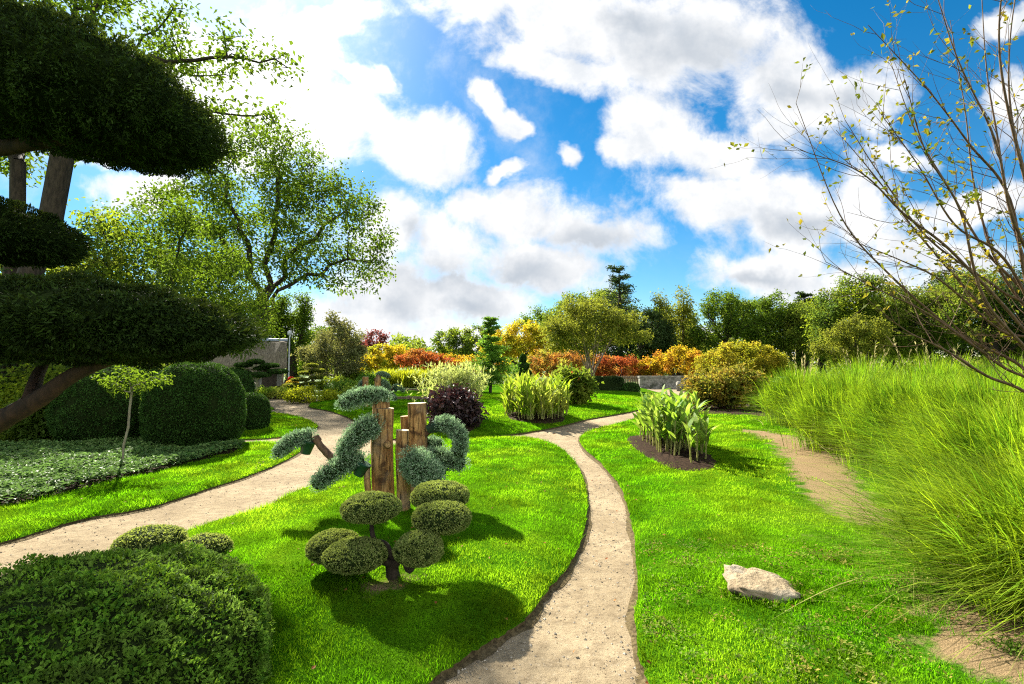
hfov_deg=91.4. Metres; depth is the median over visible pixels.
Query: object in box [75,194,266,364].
backlit tree
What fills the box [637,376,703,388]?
stone wall
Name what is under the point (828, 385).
ornamental grass
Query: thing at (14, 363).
shade shrub
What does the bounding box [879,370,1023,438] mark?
ornamental grass
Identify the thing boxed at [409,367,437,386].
bright grass
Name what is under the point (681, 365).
yellow maple
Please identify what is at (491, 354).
larch tree
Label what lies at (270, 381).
door
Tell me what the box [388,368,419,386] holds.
bright grass
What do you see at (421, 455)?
log sculpture
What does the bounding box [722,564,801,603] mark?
field stone
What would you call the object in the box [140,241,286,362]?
backlit tree
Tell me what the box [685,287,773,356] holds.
oak
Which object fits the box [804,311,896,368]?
grove tree
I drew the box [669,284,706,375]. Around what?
poplar tree
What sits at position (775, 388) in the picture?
ornamental grass
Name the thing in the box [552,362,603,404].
canna shrub
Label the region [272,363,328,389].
layered pine
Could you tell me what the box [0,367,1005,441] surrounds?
ground
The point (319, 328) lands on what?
tree
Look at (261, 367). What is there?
layered pine
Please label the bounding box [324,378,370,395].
shrub
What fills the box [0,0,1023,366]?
sky
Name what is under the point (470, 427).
planting bed
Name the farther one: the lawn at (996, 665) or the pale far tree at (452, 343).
the pale far tree at (452, 343)
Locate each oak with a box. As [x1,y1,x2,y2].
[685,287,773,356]
[735,288,802,377]
[769,302,831,381]
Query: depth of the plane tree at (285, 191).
37.41 m
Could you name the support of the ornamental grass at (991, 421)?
on the lawn at (996, 665)
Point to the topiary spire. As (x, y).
(524, 365)
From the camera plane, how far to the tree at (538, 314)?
83.42 m
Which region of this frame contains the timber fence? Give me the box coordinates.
[620,376,637,383]
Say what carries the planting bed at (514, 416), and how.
on the lawn at (499, 389)
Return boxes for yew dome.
[43,363,160,444]
[138,361,246,446]
[230,368,255,392]
[244,391,271,429]
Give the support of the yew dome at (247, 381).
on the lawn at (266, 437)
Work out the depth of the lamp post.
35.35 m
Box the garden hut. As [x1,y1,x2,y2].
[209,338,287,388]
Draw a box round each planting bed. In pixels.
[0,446,238,506]
[429,417,482,432]
[508,411,564,423]
[627,435,716,470]
[693,404,770,416]
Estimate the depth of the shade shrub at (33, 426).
10.78 m
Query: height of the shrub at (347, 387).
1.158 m
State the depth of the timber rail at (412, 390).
28.60 m
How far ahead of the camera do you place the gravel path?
4.56 m
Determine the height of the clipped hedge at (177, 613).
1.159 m
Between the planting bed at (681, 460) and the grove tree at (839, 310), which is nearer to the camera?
the planting bed at (681, 460)
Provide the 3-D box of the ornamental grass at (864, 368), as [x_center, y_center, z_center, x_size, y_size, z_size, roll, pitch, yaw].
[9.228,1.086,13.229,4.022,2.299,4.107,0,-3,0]
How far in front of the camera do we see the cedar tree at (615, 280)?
68.00 m
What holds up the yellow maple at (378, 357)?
on the ground at (307, 376)
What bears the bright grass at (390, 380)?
on the ground at (307, 376)
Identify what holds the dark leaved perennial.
on the planting bed at (470, 427)
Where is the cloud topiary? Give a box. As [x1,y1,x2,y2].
[305,479,472,579]
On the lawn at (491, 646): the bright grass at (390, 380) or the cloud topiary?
the cloud topiary
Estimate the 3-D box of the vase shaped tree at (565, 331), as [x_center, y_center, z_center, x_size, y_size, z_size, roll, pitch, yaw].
[5.211,0.187,31.332,7.362,6.247,5.053,0,-3,0]
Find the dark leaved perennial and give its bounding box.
[421,383,489,426]
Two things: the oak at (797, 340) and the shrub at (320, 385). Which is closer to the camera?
the shrub at (320, 385)
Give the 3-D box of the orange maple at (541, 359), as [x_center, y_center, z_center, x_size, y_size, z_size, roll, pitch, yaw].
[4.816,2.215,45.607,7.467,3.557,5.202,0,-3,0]
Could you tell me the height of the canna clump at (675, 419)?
1.192 m
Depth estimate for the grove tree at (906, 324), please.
37.42 m
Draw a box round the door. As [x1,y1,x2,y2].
[262,370,276,387]
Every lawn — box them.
[0,442,300,545]
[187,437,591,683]
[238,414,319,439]
[308,384,664,439]
[578,414,1023,683]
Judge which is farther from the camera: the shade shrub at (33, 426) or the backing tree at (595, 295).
the backing tree at (595, 295)
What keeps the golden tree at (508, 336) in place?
on the ground at (307, 376)
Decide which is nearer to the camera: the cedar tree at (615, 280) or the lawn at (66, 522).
the lawn at (66, 522)
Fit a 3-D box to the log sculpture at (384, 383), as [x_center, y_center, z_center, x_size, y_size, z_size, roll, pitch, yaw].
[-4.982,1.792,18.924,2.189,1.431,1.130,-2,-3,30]
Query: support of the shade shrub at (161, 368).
on the ground at (307, 376)
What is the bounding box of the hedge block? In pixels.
[592,375,624,390]
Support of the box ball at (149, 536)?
on the lawn at (491, 646)
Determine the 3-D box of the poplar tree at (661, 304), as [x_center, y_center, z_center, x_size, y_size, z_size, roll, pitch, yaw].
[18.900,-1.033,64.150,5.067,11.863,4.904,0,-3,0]
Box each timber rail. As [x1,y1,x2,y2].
[393,388,429,391]
[397,395,426,399]
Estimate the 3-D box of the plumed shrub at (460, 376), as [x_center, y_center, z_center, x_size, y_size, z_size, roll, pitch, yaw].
[-1.895,1.329,14.390,2.856,1.734,2.336,0,-3,0]
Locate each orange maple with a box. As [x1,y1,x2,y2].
[434,352,510,373]
[526,349,601,377]
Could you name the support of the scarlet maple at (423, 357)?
on the ground at (307, 376)
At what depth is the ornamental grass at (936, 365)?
11.38 m
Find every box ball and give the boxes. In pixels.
[110,523,189,553]
[181,531,234,554]
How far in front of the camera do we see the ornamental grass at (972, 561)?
3.38 m
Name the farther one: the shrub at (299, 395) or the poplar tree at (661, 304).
the poplar tree at (661, 304)
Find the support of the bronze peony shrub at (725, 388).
on the planting bed at (737, 411)
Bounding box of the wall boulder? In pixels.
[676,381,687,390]
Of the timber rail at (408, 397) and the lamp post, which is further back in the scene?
the lamp post
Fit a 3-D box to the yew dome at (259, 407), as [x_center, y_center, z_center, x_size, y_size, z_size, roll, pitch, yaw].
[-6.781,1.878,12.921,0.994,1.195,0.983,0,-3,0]
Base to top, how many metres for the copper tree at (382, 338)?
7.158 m
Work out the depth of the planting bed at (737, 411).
17.35 m
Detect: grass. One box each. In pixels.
[370,367,400,386]
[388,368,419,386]
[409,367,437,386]
[716,574,824,607]
[719,349,842,427]
[727,429,1023,682]
[750,364,926,459]
[780,383,1023,546]
[799,340,914,385]
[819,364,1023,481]
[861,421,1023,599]
[865,336,988,386]
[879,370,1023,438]
[912,355,1023,393]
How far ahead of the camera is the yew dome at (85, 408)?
10.29 m
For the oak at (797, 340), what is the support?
on the ground at (307, 376)
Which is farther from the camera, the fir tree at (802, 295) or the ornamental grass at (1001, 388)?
the fir tree at (802, 295)
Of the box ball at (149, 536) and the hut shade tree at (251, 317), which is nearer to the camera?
the box ball at (149, 536)
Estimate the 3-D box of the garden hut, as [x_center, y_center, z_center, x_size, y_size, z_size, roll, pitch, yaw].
[-19.712,1.585,37.058,5.550,3.787,4.962,1,-3,-25]
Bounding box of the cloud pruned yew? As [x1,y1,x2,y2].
[0,0,276,432]
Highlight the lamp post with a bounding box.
[287,330,291,376]
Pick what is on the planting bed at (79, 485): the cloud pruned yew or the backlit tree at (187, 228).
the cloud pruned yew
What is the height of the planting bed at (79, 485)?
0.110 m
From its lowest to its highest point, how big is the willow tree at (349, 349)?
6.005 m
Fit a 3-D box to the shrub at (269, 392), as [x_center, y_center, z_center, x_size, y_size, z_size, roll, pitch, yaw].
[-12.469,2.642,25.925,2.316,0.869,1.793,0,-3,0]
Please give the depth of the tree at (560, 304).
70.27 m
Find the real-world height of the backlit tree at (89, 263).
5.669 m
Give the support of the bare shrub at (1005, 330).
on the lawn at (996, 665)
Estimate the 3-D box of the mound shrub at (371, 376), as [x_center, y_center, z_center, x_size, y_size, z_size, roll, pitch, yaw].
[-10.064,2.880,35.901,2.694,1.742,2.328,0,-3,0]
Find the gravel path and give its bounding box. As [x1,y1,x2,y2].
[0,389,686,683]
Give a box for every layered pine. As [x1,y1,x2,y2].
[229,358,288,389]
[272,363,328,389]
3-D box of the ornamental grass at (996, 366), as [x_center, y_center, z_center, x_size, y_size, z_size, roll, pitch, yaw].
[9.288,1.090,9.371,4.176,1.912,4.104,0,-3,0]
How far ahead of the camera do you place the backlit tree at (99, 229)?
15.92 m
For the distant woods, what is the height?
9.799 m
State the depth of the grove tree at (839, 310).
40.03 m
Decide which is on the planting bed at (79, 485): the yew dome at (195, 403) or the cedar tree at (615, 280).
the yew dome at (195, 403)
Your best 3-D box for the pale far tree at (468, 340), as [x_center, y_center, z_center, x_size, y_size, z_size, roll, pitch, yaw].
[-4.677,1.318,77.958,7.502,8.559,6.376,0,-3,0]
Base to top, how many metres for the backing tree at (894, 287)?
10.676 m
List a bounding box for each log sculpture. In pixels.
[270,384,470,510]
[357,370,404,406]
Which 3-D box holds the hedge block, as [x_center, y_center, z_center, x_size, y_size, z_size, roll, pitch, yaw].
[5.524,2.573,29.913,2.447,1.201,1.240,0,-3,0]
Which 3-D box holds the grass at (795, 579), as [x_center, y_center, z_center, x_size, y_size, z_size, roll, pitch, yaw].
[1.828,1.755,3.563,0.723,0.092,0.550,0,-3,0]
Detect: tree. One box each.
[0,151,92,383]
[0,246,135,368]
[1,0,309,375]
[1,196,201,297]
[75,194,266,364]
[90,362,175,459]
[115,110,399,333]
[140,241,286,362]
[164,300,280,365]
[251,289,318,382]
[290,309,370,380]
[292,325,348,375]
[362,329,389,371]
[429,325,478,359]
[459,323,502,357]
[469,316,523,392]
[476,318,567,364]
[519,305,552,374]
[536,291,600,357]
[537,296,653,375]
[575,287,640,376]
[577,265,642,371]
[600,305,679,367]
[633,303,704,375]
[646,288,678,375]
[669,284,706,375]
[703,300,775,361]
[791,295,841,375]
[792,291,815,376]
[800,271,901,369]
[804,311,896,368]
[847,281,927,375]
[868,283,972,368]
[914,266,1019,371]
[919,265,1023,370]
[987,265,1023,346]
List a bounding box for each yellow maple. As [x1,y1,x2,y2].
[359,342,416,373]
[633,344,722,375]
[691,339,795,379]
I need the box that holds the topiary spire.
[513,353,532,383]
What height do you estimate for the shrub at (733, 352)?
3.941 m
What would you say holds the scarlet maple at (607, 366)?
on the ground at (307, 376)
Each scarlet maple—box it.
[393,348,464,370]
[580,353,660,379]
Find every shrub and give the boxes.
[0,267,72,436]
[0,360,73,445]
[69,361,169,369]
[255,385,292,398]
[279,383,341,403]
[313,375,353,392]
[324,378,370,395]
[338,367,375,381]
[340,381,391,394]
[357,370,387,387]
[397,358,494,415]
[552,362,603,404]
[677,361,771,408]
[711,0,1023,392]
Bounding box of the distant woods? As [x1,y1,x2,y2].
[158,332,1023,375]
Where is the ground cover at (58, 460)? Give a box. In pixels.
[0,435,245,502]
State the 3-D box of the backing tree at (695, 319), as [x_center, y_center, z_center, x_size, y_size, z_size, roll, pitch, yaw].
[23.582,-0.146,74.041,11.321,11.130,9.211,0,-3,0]
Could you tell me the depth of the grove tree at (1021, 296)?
32.52 m
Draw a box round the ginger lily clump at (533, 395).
[496,370,572,419]
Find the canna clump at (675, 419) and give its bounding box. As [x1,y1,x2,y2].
[626,384,722,462]
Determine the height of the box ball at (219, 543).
0.323 m
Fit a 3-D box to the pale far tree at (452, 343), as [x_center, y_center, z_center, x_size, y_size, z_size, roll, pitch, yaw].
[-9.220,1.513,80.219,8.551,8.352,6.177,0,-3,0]
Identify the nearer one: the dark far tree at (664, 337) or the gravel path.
the gravel path
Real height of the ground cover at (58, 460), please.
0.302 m
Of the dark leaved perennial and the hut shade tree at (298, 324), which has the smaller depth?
the dark leaved perennial
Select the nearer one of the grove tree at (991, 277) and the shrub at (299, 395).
the shrub at (299, 395)
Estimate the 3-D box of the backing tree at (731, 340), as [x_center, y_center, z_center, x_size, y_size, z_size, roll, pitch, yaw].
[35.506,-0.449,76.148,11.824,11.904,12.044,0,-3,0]
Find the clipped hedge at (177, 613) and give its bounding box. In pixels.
[0,540,275,683]
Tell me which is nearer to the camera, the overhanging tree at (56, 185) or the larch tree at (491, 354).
the overhanging tree at (56, 185)
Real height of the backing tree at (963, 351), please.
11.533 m
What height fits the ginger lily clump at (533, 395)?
1.376 m
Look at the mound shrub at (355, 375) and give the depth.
36.26 m

